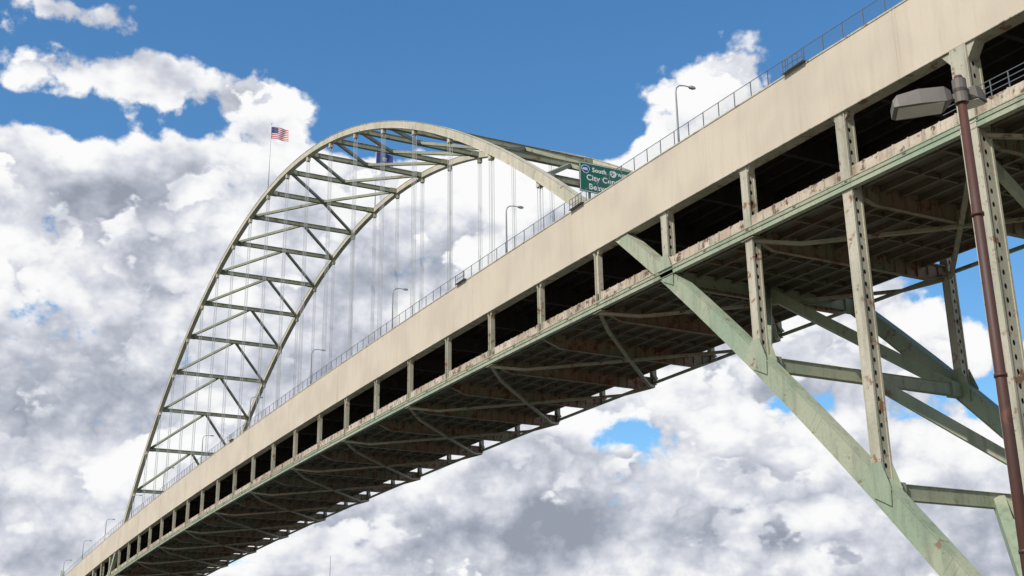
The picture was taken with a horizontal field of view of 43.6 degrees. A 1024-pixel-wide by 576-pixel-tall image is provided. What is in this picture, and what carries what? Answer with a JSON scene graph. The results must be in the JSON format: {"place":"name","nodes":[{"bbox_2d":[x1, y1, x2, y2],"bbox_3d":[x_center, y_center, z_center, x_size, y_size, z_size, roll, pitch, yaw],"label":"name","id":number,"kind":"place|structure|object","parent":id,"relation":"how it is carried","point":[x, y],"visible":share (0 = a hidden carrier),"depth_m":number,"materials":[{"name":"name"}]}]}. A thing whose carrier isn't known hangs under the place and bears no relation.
{"place":"outdoors","nodes":[
{"label":"outdoors","id":0,"kind":"place"},
{"bbox_2d":[0,0,1023,575],"label":"sky","id":1,"kind":"structure","parent":0,"point":[135,135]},
{"label":"ground","id":2,"kind":"structure","parent":0,"visible":0},
{"bbox_2d":[60,0,1023,575],"bbox_3d":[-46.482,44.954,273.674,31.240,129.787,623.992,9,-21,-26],"label":"arch bridge","id":3,"kind":"structure","parent":2,"relation":"on","point":[812,188],"depth_m":139.96,"materials":[{"name":"paint"}]},
{"bbox_2d":[201,435,213,462],"bbox_3d":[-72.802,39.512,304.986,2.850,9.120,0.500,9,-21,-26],"label":"street lamp","id":4,"kind":"object","parent":3,"relation":"on","point":[202,446],"visible":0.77,"depth_m":305.03,"materials":[{"name":"metal"}]},
{"bbox_2d":[249,397,262,426],"bbox_3d":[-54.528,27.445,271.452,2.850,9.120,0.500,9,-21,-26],"label":"street lamp","id":5,"kind":"object","parent":3,"relation":"on","point":[250,410],"visible":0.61,"depth_m":271.35,"materials":[{"name":"metal"}]},
{"bbox_2d":[267,123,288,188],"bbox_3d":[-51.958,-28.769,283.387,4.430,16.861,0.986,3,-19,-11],"label":"american flag","id":6,"kind":"object","parent":3,"relation":"on","point":[281,134],"visible":1,"depth_m":285.14,"materials":[{"name":"multicoloured fabric"}]},
{"bbox_2d":[310,349,323,383],"bbox_3d":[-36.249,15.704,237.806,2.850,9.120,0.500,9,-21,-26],"label":"street lamp","id":7,"kind":"object","parent":3,"relation":"on","point":[311,363],"visible":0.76,"depth_m":237.75,"materials":[{"name":"metal"}]},
{"bbox_2d":[374,144,392,206],"bbox_3d":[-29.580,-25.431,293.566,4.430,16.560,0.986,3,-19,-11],"label":"state flag","id":8,"kind":"object","parent":3,"relation":"on","point":[388,158],"visible":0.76,"depth_m":294.97,"materials":[{"name":"blue fabric"}]},
{"bbox_2d":[392,288,407,324],"bbox_3d":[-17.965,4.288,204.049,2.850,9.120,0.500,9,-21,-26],"label":"street lamp","id":9,"kind":"object","parent":3,"relation":"on","point":[405,289],"visible":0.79,"depth_m":204.35,"materials":[{"name":"metal"}]},
{"bbox_2d":[506,206,523,252],"bbox_3d":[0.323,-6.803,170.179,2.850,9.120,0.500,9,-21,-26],"label":"street lamp","id":10,"kind":"object","parent":3,"relation":"on","point":[520,207],"visible":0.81,"depth_m":170.24,"materials":[{"name":"metal"}]},
{"bbox_2d":[579,161,630,199],"bbox_3d":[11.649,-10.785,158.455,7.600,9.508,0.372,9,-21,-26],"label":"highway sign","id":11,"kind":"object","parent":3,"relation":"on","point":[590,174],"visible":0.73,"depth_m":158.61,"materials":[{"name":"green metal"}]},
{"bbox_2d":[675,85,695,141],"bbox_3d":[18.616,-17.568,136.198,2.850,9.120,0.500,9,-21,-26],"label":"street lamp","id":12,"kind":"object","parent":3,"relation":"on","point":[691,88],"visible":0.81,"depth_m":136.18,"materials":[{"name":"metal"}]},
{"bbox_2d":[890,75,1023,575],"bbox_3d":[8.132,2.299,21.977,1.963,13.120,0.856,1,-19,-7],"label":"floodlight pole","id":13,"kind":"object","parent":2,"relation":"on","point":[918,103],"visible":1,"depth_m":22.84,"materials":[{"name":"brown metal"}]}
]}

